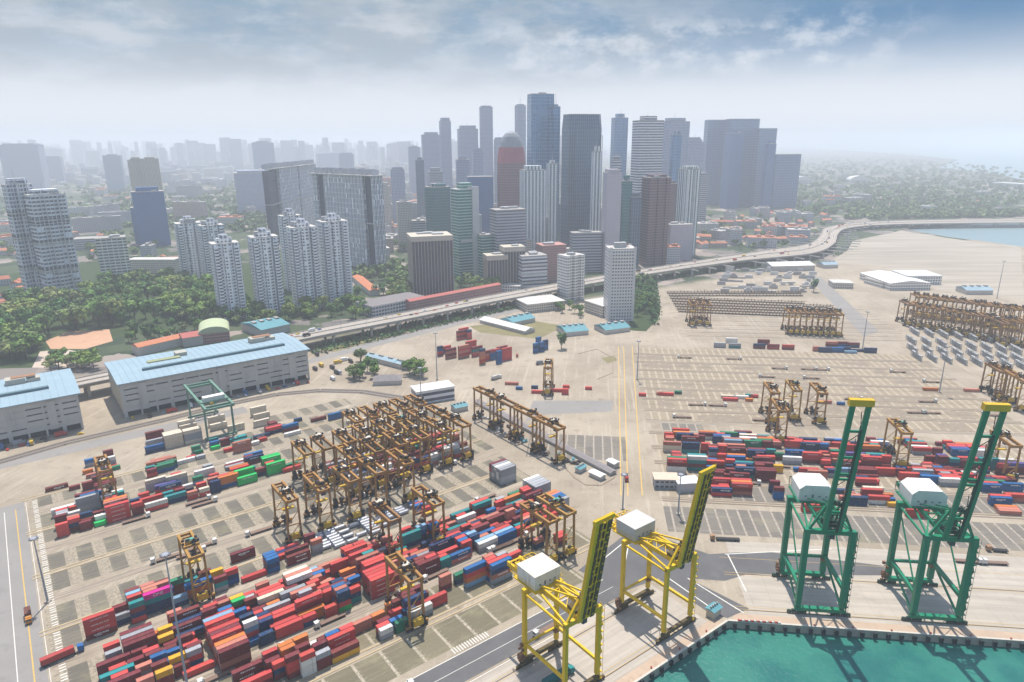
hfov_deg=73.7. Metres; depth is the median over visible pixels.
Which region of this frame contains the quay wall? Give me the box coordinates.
[638,621,1023,681]
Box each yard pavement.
[28,398,570,681]
[218,526,590,681]
[526,423,1023,550]
[636,348,1023,498]
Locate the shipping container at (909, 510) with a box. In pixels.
[905,508,929,513]
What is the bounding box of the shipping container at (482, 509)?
[472,504,491,513]
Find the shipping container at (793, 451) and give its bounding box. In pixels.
[785,449,803,453]
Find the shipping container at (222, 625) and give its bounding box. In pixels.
[207,618,237,635]
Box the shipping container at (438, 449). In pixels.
[425,447,441,454]
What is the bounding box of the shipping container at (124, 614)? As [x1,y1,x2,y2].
[115,609,130,620]
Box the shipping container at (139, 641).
[123,631,156,651]
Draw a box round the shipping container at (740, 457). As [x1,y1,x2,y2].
[726,455,745,460]
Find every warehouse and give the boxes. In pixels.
[0,368,83,443]
[104,332,309,418]
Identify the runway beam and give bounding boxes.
[21,401,589,681]
[635,303,1023,518]
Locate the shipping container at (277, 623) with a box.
[269,614,297,630]
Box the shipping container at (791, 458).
[782,455,801,460]
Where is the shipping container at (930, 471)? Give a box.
[912,468,933,473]
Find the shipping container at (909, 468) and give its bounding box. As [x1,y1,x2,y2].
[906,466,926,470]
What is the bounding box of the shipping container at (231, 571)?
[224,566,237,575]
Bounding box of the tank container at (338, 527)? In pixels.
[333,524,344,530]
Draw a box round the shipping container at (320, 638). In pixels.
[316,628,338,640]
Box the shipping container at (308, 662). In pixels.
[299,656,315,667]
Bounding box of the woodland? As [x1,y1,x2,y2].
[0,156,1023,284]
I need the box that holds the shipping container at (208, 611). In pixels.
[201,605,216,617]
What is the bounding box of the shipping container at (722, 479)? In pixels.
[712,477,730,482]
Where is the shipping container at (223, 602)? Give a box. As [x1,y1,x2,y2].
[200,598,229,611]
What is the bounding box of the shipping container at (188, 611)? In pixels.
[169,604,199,621]
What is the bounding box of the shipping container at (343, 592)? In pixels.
[336,587,349,598]
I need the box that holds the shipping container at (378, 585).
[369,577,394,590]
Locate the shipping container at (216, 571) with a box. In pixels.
[209,566,223,576]
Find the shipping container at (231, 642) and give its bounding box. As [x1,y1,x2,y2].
[216,635,246,654]
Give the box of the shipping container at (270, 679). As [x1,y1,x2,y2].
[263,677,273,681]
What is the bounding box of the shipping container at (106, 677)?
[99,662,134,681]
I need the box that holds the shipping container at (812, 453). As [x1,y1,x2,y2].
[802,451,821,456]
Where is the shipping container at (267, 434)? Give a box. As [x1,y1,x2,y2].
[253,432,270,439]
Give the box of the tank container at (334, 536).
[328,533,339,539]
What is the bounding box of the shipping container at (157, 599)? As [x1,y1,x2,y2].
[144,591,173,605]
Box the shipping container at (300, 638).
[292,632,308,644]
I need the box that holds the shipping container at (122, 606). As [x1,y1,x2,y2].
[112,601,127,612]
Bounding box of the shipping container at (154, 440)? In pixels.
[145,437,162,444]
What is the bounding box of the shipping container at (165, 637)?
[157,630,173,643]
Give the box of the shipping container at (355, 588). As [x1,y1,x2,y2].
[349,583,360,593]
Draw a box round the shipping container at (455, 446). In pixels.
[444,443,459,451]
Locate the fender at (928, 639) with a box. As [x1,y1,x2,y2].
[925,636,930,642]
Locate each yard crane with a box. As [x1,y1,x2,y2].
[93,454,117,508]
[177,530,214,605]
[271,481,304,544]
[290,438,316,491]
[302,471,336,531]
[309,432,336,484]
[331,427,358,468]
[331,463,364,522]
[334,442,364,497]
[341,408,368,451]
[351,423,377,466]
[357,405,380,447]
[357,455,390,513]
[358,435,389,488]
[367,498,402,558]
[370,417,396,458]
[373,400,400,446]
[382,430,411,480]
[384,551,428,632]
[385,447,417,503]
[388,397,414,438]
[388,413,413,451]
[403,394,428,434]
[403,423,433,474]
[407,408,433,455]
[411,484,445,539]
[424,404,452,443]
[425,418,453,466]
[444,412,473,461]
[472,385,498,427]
[491,393,519,438]
[511,405,541,451]
[518,499,560,562]
[533,415,566,464]
[536,492,576,559]
[541,358,554,395]
[685,300,696,325]
[693,297,703,324]
[700,298,711,325]
[758,381,780,423]
[765,398,789,443]
[780,305,795,334]
[781,379,802,420]
[786,306,801,334]
[792,306,807,334]
[797,307,813,335]
[803,382,827,424]
[804,306,819,335]
[809,308,825,335]
[816,308,832,335]
[821,306,837,336]
[827,308,844,336]
[879,418,913,466]
[895,298,914,325]
[906,301,924,327]
[907,291,924,317]
[915,302,934,329]
[918,292,934,318]
[923,304,944,331]
[927,293,944,319]
[933,306,954,333]
[934,294,953,321]
[942,307,964,334]
[945,295,963,322]
[952,308,974,336]
[953,296,973,323]
[961,299,983,325]
[961,308,984,338]
[972,312,993,340]
[974,299,993,326]
[978,360,1009,400]
[980,301,1002,328]
[981,311,1004,341]
[985,315,1010,347]
[985,429,1023,481]
[988,364,1018,403]
[992,315,1014,343]
[993,303,1012,329]
[998,371,1023,410]
[1002,304,1022,331]
[1002,315,1023,345]
[1009,318,1023,347]
[1012,305,1023,332]
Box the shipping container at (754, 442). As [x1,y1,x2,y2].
[743,439,761,444]
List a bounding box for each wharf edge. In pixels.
[615,619,719,681]
[733,614,1023,639]
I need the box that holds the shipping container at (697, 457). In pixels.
[687,455,706,460]
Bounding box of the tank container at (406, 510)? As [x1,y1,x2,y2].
[397,508,408,515]
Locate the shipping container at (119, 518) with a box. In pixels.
[107,513,131,523]
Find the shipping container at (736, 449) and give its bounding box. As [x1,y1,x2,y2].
[727,446,745,451]
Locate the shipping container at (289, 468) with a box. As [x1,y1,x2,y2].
[282,463,300,472]
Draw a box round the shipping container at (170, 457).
[157,455,176,460]
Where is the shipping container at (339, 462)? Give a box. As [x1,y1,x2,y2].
[326,459,343,468]
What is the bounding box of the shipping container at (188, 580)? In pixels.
[184,575,197,583]
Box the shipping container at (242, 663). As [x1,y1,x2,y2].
[220,657,251,671]
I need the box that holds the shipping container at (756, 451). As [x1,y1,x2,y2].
[747,449,766,453]
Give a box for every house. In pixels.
[0,248,12,254]
[0,275,10,285]
[696,241,708,248]
[753,229,760,234]
[795,220,802,224]
[808,221,814,226]
[819,212,829,217]
[819,218,831,222]
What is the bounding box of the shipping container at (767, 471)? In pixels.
[756,469,776,474]
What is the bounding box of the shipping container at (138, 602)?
[128,597,144,609]
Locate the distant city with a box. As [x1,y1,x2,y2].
[0,137,631,184]
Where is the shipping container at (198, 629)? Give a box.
[175,624,203,636]
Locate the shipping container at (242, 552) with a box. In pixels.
[230,545,254,559]
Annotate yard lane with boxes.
[30,404,582,681]
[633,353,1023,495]
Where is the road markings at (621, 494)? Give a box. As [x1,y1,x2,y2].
[15,346,1023,681]
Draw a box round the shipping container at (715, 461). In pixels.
[706,459,724,464]
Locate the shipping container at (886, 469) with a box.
[875,466,895,472]
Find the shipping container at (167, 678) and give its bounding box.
[156,673,173,681]
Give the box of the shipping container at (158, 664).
[150,658,167,671]
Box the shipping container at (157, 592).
[142,585,172,600]
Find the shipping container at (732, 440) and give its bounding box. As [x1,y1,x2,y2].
[724,439,741,443]
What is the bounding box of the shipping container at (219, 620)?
[204,612,234,630]
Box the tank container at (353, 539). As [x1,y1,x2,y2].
[346,535,357,544]
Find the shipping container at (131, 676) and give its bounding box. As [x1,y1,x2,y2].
[107,668,141,681]
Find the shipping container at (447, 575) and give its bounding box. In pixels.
[438,571,451,581]
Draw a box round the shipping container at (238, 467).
[229,464,248,471]
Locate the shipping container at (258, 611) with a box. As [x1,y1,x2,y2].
[237,608,262,620]
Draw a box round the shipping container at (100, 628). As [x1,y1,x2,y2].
[85,620,116,635]
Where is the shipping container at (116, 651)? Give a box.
[104,646,122,659]
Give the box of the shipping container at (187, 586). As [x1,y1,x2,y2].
[184,575,211,591]
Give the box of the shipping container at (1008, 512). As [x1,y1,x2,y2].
[997,509,1021,515]
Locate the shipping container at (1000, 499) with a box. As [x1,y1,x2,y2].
[988,496,1012,502]
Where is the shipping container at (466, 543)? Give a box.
[460,538,471,547]
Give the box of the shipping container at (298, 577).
[286,569,312,584]
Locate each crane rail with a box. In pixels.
[496,591,697,681]
[732,573,1023,628]
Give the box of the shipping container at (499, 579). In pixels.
[490,572,511,584]
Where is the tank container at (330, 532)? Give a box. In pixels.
[323,529,334,537]
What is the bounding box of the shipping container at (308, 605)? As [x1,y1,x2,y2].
[295,598,322,612]
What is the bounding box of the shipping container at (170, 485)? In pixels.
[159,480,180,490]
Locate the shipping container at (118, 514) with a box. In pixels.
[106,509,130,519]
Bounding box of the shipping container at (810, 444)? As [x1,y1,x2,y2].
[800,442,819,446]
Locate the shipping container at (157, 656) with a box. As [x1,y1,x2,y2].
[149,649,167,662]
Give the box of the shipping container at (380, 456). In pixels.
[377,453,382,458]
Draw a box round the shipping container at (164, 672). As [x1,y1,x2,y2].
[155,664,172,679]
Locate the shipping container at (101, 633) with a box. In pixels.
[86,625,117,640]
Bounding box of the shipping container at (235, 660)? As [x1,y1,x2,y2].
[219,652,250,669]
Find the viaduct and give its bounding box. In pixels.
[75,219,1023,396]
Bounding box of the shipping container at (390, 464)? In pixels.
[376,462,391,470]
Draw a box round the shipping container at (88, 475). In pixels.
[86,470,101,478]
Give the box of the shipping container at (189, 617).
[173,612,203,625]
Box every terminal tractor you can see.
[122,511,150,523]
[150,552,178,563]
[176,544,206,558]
[185,494,211,505]
[188,537,216,550]
[191,495,217,507]
[196,667,235,681]
[245,525,272,536]
[250,641,283,661]
[313,612,345,628]
[344,492,365,503]
[423,567,448,581]
[437,459,456,469]
[474,493,495,499]
[486,541,509,552]
[490,540,514,550]
[506,530,528,544]
[532,621,553,636]
[673,413,691,418]
[688,401,706,405]
[708,402,726,406]
[752,479,760,484]
[906,409,926,413]
[918,398,937,402]
[921,409,940,413]
[922,379,939,382]
[955,556,987,564]
[977,557,1008,565]
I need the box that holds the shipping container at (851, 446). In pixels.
[846,444,855,448]
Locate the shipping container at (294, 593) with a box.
[289,582,316,598]
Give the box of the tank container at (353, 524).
[347,521,358,528]
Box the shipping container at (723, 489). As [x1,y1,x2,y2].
[711,487,732,492]
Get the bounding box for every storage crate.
[727,267,733,271]
[730,273,737,277]
[746,283,754,287]
[751,287,760,290]
[760,287,767,290]
[763,281,771,284]
[769,283,777,288]
[773,278,781,281]
[783,273,791,278]
[793,271,801,274]
[799,273,806,277]
[809,271,816,274]
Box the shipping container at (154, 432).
[145,429,163,436]
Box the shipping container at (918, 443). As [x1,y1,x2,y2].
[907,441,926,444]
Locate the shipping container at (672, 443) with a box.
[663,440,680,445]
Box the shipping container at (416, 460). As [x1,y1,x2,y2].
[412,455,428,463]
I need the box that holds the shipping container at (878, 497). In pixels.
[867,494,890,500]
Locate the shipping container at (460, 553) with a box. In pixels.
[449,546,470,560]
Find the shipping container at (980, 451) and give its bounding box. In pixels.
[977,449,994,453]
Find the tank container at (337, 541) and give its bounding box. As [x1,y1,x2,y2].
[331,539,343,545]
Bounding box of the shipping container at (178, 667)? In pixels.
[173,658,190,672]
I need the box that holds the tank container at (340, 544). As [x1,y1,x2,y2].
[333,541,345,549]
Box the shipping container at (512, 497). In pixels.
[503,492,520,502]
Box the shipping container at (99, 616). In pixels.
[82,608,114,625]
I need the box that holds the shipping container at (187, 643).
[182,638,197,651]
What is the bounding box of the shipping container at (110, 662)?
[96,651,130,671]
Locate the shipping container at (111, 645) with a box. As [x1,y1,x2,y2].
[103,639,120,651]
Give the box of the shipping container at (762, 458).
[752,456,771,461]
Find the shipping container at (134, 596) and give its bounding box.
[126,591,141,601]
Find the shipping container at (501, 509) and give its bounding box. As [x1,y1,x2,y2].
[496,504,513,512]
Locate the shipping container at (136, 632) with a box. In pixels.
[120,625,152,642]
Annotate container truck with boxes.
[25,614,32,624]
[40,642,83,667]
[557,664,574,681]
[710,533,739,541]
[985,544,1008,552]
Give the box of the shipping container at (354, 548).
[343,542,366,555]
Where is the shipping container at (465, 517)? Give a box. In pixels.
[456,511,475,523]
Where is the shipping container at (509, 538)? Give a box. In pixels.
[498,533,516,544]
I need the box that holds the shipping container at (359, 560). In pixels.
[355,550,378,564]
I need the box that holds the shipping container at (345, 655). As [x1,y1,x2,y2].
[331,647,359,663]
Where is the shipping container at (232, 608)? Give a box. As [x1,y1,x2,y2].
[205,607,234,618]
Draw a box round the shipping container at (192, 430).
[183,427,201,434]
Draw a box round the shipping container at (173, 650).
[166,645,182,656]
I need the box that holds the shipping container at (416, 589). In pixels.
[397,584,420,596]
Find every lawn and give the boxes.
[0,256,355,367]
[318,304,514,351]
[470,321,557,337]
[629,285,655,330]
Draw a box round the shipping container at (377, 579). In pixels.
[369,570,393,585]
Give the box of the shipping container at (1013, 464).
[1007,461,1023,466]
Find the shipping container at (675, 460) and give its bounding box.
[667,457,686,462]
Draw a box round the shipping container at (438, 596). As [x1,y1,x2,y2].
[424,590,446,602]
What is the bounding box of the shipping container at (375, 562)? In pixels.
[363,556,384,569]
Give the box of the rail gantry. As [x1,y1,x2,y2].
[183,379,237,440]
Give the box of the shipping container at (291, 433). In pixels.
[284,429,300,436]
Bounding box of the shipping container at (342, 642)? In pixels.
[328,634,355,649]
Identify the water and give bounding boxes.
[648,141,1023,681]
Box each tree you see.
[0,304,18,313]
[0,312,15,321]
[0,315,13,326]
[0,321,22,336]
[0,336,9,356]
[0,339,24,360]
[1,288,16,300]
[1,298,19,304]
[4,327,31,355]
[7,332,44,358]
[12,291,26,299]
[14,293,47,304]
[14,308,35,323]
[15,286,41,297]
[16,301,37,307]
[22,304,42,313]
[23,322,45,345]
[28,314,51,337]
[32,304,55,329]
[40,286,65,299]
[41,358,55,370]
[42,316,56,333]
[44,351,67,367]
[48,296,67,325]
[48,349,59,364]
[54,304,77,326]
[58,347,67,354]
[59,288,75,295]
[59,306,90,331]
[60,355,73,369]
[63,296,71,302]
[63,303,84,306]
[67,291,86,299]
[68,297,89,303]
[68,349,86,354]
[70,354,91,369]
[76,281,102,292]
[77,347,98,364]
[79,352,102,368]
[82,287,103,297]
[82,297,98,320]
[84,300,105,326]
[91,284,109,294]
[91,292,121,315]
[95,270,112,279]
[96,275,114,285]
[98,300,123,324]
[104,296,119,316]
[107,298,124,320]
[113,281,132,293]
[114,309,125,324]
[120,270,139,282]
[121,287,143,297]
[121,298,142,321]
[122,293,134,315]
[125,320,136,326]
[125,330,135,342]
[130,320,137,337]
[136,273,149,282]
[138,280,152,300]
[138,298,162,318]
[138,302,145,318]
[141,322,151,340]
[146,284,166,296]
[149,322,156,337]
[152,327,163,336]
[154,275,166,282]
[158,279,168,289]
[160,290,185,311]
[160,329,170,336]
[163,275,180,283]
[163,304,182,319]
[164,300,174,317]
[165,275,184,282]
[166,317,174,326]
[167,283,180,290]
[168,326,175,334]
[172,295,192,315]
[178,309,192,320]
[179,281,187,288]
[183,287,205,292]
[183,300,215,318]
[184,273,196,283]
[184,290,192,299]
[186,277,205,286]
[190,314,196,329]
[192,281,204,291]
[192,319,202,328]
[193,291,209,301]
[200,293,216,314]
[201,273,212,281]
[204,284,214,292]
[215,305,227,318]
[224,310,234,323]
[231,315,240,321]
[234,305,242,322]
[241,307,247,319]
[245,304,258,313]
[246,299,255,305]
[246,310,253,317]
[252,301,265,316]
[260,309,276,316]
[282,302,294,320]
[297,296,311,302]
[300,301,312,315]
[301,307,314,314]
[312,305,317,311]
[313,299,322,311]
[315,296,328,309]
[326,302,335,316]
[331,297,340,306]
[336,303,344,313]
[341,293,350,304]
[344,363,358,376]
[346,305,365,314]
[347,368,357,379]
[349,295,365,302]
[353,285,361,295]
[353,349,366,358]
[355,368,364,379]
[357,361,366,376]
[358,300,366,313]
[361,355,370,371]
[363,308,370,314]
[368,358,378,366]
[368,364,379,375]
[378,282,387,294]
[384,276,396,283]
[386,289,396,295]
[390,282,398,288]
[399,286,411,291]
[400,282,411,288]
[401,362,414,374]
[407,357,425,365]
[407,359,423,375]
[413,365,428,375]
[455,276,465,288]
[464,277,476,286]
[484,279,491,284]
[486,276,502,283]
[556,332,566,348]
[567,300,572,309]
[576,304,584,310]
[634,304,640,316]
[635,291,643,300]
[637,295,647,309]
[639,283,645,290]
[640,300,648,312]
[641,273,648,284]
[643,284,653,291]
[648,292,656,300]
[648,307,654,316]
[650,278,655,284]
[650,295,655,308]
[810,278,818,291]
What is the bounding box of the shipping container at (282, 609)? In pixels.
[271,603,294,614]
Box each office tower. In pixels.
[130,181,170,245]
[130,207,138,243]
[339,152,354,168]
[383,182,391,232]
[390,165,405,223]
[408,146,419,192]
[415,152,425,216]
[421,131,440,185]
[425,178,450,233]
[428,163,442,183]
[439,117,452,199]
[450,180,479,276]
[455,156,469,187]
[457,125,477,175]
[467,176,492,232]
[472,146,482,175]
[477,232,493,276]
[479,106,493,202]
[494,133,501,202]
[497,131,524,207]
[515,98,525,164]
[527,92,553,216]
[551,93,560,239]
[559,114,602,246]
[589,142,601,230]
[601,163,621,271]
[603,242,636,321]
[610,114,627,179]
[611,151,621,171]
[619,172,632,244]
[629,186,641,265]
[630,116,663,195]
[661,159,666,174]
[662,118,689,176]
[669,128,681,182]
[687,137,701,168]
[698,171,708,221]
[700,141,704,171]
[703,120,725,204]
[719,119,759,205]
[720,130,743,208]
[749,128,777,206]
[760,141,775,206]
[770,154,800,208]
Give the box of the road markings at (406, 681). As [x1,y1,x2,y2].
[4,500,830,681]
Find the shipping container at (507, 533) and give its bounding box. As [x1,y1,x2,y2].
[496,527,516,540]
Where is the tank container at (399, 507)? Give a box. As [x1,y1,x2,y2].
[393,504,403,509]
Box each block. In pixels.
[0,218,8,222]
[0,222,10,231]
[0,234,13,247]
[68,205,92,215]
[70,215,122,232]
[72,231,79,237]
[87,186,98,192]
[88,202,119,216]
[93,188,107,195]
[98,173,105,179]
[98,210,131,222]
[103,195,118,200]
[140,242,157,256]
[166,207,172,214]
[169,180,195,193]
[171,195,187,201]
[172,200,207,218]
[175,184,203,198]
[205,188,219,193]
[215,178,226,187]
[216,215,244,227]
[245,206,255,212]
[257,160,317,241]
[308,167,386,268]
[385,224,390,232]
[386,233,397,240]
[386,235,393,251]
[391,201,417,220]
[392,224,396,232]
[406,192,412,200]
[406,231,453,295]
[483,252,507,283]
[489,206,525,252]
[499,244,525,282]
[518,251,547,288]
[526,238,532,252]
[535,242,566,281]
[557,252,584,300]
[570,230,602,271]
[666,243,680,264]
[668,221,693,259]
[697,221,719,232]
[710,227,725,239]
[724,209,735,219]
[725,226,742,244]
[734,219,757,227]
[744,217,761,224]
[746,234,776,247]
[749,206,763,215]
[758,206,770,218]
[761,224,777,236]
[766,224,782,234]
[775,210,791,222]
[779,223,801,235]
[786,227,810,241]
[788,234,808,244]
[789,209,797,215]
[795,211,813,221]
[800,199,811,206]
[822,195,842,203]
[825,198,835,205]
[833,189,841,194]
[835,184,844,189]
[841,174,848,178]
[843,196,863,203]
[851,192,871,201]
[920,205,937,208]
[972,190,990,195]
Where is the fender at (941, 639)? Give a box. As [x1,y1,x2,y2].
[939,637,943,643]
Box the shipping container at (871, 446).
[862,444,880,449]
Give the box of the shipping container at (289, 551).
[284,542,308,555]
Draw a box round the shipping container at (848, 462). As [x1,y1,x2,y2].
[836,459,851,464]
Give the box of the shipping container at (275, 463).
[266,459,285,468]
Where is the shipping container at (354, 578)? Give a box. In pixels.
[347,574,360,583]
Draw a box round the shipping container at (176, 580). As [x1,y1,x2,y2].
[170,575,182,585]
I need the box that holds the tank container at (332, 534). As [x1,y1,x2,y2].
[325,531,337,538]
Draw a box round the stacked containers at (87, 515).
[51,327,1023,681]
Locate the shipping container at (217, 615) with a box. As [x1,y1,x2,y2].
[203,609,232,626]
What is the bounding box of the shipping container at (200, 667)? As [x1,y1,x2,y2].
[182,658,214,679]
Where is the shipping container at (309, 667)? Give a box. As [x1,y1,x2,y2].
[300,662,316,672]
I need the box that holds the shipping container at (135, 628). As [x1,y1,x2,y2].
[119,621,151,638]
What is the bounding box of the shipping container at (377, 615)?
[370,609,384,621]
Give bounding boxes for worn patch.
[636,355,1012,431]
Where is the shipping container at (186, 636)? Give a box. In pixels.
[176,631,192,644]
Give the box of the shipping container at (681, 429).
[672,428,689,431]
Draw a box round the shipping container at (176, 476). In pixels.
[165,471,186,480]
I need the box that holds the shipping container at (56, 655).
[39,644,74,666]
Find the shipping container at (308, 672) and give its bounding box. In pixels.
[300,667,316,677]
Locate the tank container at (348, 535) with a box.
[341,532,353,538]
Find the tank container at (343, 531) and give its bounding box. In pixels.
[337,527,349,534]
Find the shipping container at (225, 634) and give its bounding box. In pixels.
[210,625,241,643]
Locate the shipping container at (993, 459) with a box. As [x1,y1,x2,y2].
[978,457,998,462]
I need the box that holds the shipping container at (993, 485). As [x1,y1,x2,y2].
[982,483,1002,488]
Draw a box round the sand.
[831,231,1023,297]
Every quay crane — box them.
[507,511,614,681]
[611,464,716,644]
[772,397,874,616]
[877,400,1011,624]
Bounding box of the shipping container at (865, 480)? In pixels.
[855,477,876,482]
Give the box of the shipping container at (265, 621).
[258,615,273,627]
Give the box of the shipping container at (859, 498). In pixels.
[850,495,867,501]
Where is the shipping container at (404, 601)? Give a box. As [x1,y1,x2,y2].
[401,590,426,606]
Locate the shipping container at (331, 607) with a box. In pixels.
[323,601,337,613]
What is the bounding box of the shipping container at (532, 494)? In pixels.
[524,489,541,499]
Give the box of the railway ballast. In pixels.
[0,389,403,463]
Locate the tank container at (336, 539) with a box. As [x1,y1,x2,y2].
[329,536,341,543]
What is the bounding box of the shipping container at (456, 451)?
[453,446,469,454]
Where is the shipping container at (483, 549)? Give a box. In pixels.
[477,541,497,552]
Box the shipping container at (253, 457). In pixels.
[244,453,263,461]
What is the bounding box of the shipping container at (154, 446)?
[144,442,164,450]
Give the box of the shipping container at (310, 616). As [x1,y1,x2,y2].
[302,610,316,622]
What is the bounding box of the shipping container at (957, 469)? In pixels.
[947,468,963,471]
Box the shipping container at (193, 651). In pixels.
[185,644,201,657]
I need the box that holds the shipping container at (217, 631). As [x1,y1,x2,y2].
[209,621,239,639]
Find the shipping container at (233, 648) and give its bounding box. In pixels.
[217,638,249,658]
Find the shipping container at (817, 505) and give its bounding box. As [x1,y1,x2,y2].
[801,503,821,508]
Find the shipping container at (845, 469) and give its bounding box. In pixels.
[841,467,850,471]
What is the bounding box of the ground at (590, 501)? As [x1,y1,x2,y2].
[0,143,1023,681]
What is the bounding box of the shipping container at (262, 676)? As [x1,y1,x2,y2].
[240,668,272,681]
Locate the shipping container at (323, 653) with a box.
[315,646,330,660]
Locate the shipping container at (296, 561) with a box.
[286,554,310,566]
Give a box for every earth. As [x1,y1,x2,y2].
[32,350,82,367]
[46,329,112,348]
[602,356,616,362]
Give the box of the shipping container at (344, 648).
[331,638,359,658]
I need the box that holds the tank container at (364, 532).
[355,530,366,537]
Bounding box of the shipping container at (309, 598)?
[294,590,321,607]
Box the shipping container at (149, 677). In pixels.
[136,672,154,681]
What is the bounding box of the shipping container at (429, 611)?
[407,608,432,619]
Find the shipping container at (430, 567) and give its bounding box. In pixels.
[417,561,439,573]
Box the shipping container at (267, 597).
[257,588,283,604]
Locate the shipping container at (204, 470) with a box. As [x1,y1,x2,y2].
[194,466,214,475]
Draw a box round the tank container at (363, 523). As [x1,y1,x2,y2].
[360,520,368,527]
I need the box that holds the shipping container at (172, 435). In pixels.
[163,431,182,439]
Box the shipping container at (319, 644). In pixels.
[311,638,327,651]
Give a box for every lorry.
[12,439,25,445]
[54,431,66,436]
[166,407,177,412]
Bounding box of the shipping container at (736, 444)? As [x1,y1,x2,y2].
[727,443,745,446]
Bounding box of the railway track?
[0,389,402,463]
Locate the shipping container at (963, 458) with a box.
[956,456,977,461]
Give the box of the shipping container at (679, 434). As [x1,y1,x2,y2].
[676,432,693,436]
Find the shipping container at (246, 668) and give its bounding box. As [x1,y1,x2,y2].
[231,658,263,679]
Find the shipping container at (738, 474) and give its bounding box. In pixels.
[729,471,749,476]
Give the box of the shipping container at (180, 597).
[173,592,187,603]
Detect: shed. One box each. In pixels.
[131,334,181,355]
[179,330,203,346]
[352,274,379,295]
[365,352,402,368]
[372,374,401,385]
[406,282,500,310]
[410,380,454,403]
[450,401,468,412]
[475,399,616,475]
[479,316,534,333]
[501,283,521,290]
[574,463,586,473]
[588,469,606,480]
[606,458,619,468]
[652,472,679,488]
[676,475,697,492]
[705,602,722,619]
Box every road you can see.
[0,407,248,468]
[0,502,48,681]
[308,308,521,363]
[413,582,619,681]
[525,401,612,421]
[579,535,884,617]
[811,277,878,336]
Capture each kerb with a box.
[566,349,617,485]
[633,619,1023,681]
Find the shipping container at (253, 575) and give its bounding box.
[241,568,266,583]
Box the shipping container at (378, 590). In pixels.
[370,581,394,594]
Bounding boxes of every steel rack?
[908,337,916,344]
[909,345,917,351]
[911,328,919,335]
[913,352,922,360]
[923,338,931,345]
[924,346,932,353]
[926,329,934,337]
[928,353,937,362]
[938,339,946,347]
[939,347,948,354]
[940,331,948,338]
[942,354,952,363]
[952,340,961,348]
[953,348,963,355]
[954,332,963,340]
[955,354,963,362]
[957,356,967,365]
[967,342,977,350]
[968,333,977,341]
[968,350,978,357]
[969,355,980,363]
[972,357,982,366]
[982,343,992,351]
[983,351,993,358]
[997,344,1007,353]
[997,352,1008,360]
[999,358,1010,364]
[1001,360,1013,368]
[1010,352,1021,358]
[1011,346,1022,354]
[1012,354,1023,361]
[1016,361,1023,369]
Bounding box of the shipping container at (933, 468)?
[926,467,947,469]
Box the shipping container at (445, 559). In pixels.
[440,554,450,564]
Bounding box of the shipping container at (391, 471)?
[378,469,395,478]
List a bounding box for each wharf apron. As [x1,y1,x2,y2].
[473,584,707,681]
[725,541,1023,632]
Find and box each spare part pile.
[539,451,548,455]
[570,461,578,464]
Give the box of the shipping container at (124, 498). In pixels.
[103,496,127,505]
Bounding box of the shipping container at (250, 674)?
[231,666,263,681]
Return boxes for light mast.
[28,536,51,603]
[159,551,187,681]
[417,367,423,418]
[433,332,437,379]
[620,473,627,509]
[636,340,640,379]
[676,473,684,514]
[861,311,868,348]
[937,346,949,392]
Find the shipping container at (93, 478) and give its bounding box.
[91,472,111,480]
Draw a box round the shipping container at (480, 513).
[476,510,484,516]
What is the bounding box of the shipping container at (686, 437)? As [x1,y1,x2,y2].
[681,435,698,440]
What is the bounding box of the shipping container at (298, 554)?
[286,548,310,561]
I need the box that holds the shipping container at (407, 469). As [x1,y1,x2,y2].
[400,465,415,473]
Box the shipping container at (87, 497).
[75,492,99,503]
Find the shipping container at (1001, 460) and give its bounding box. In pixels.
[999,458,1016,462]
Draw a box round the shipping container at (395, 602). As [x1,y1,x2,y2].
[391,590,415,607]
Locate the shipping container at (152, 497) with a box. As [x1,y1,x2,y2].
[139,492,162,502]
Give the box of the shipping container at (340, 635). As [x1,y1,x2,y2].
[326,626,355,645]
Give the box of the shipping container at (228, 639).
[214,631,245,649]
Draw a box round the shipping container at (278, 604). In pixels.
[263,597,290,611]
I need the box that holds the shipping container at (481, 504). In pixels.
[472,498,491,509]
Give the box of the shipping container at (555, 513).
[540,511,557,521]
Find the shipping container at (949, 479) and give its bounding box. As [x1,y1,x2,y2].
[938,477,960,482]
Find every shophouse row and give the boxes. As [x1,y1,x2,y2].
[9,278,21,290]
[697,234,711,241]
[709,241,726,247]
[710,220,733,225]
[762,222,785,223]
[777,236,787,242]
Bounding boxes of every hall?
[74,236,96,249]
[129,257,179,272]
[198,318,229,343]
[241,316,289,335]
[355,292,422,316]
[386,246,389,258]
[500,312,535,324]
[515,294,565,312]
[556,322,588,336]
[584,297,603,317]
[594,320,629,334]
[761,261,814,271]
[799,176,811,183]
[816,260,838,267]
[828,279,853,288]
[846,175,868,182]
[859,270,930,289]
[864,277,883,287]
[892,270,941,283]
[955,285,992,294]
[992,182,1023,186]
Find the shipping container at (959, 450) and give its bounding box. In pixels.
[950,448,969,452]
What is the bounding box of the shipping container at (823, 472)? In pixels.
[807,469,827,474]
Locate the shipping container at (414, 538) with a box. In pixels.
[399,534,420,544]
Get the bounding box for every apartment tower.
[0,143,51,188]
[1,172,41,290]
[23,184,82,291]
[46,156,66,183]
[95,234,130,273]
[102,152,127,191]
[127,155,143,190]
[140,157,162,189]
[173,216,203,285]
[197,218,224,274]
[208,234,246,319]
[233,170,265,212]
[247,227,284,315]
[252,141,275,170]
[277,208,300,290]
[285,218,323,307]
[316,152,339,167]
[316,213,352,303]
[382,177,391,194]
[396,200,411,250]
[411,218,425,232]
[479,214,481,233]
[519,165,545,250]
[545,217,546,241]
[546,154,557,241]
[559,201,560,218]
[600,207,601,230]
[639,165,671,265]
[669,181,676,222]
[675,159,700,254]
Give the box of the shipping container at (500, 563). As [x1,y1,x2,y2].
[489,556,511,570]
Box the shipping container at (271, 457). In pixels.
[262,453,280,462]

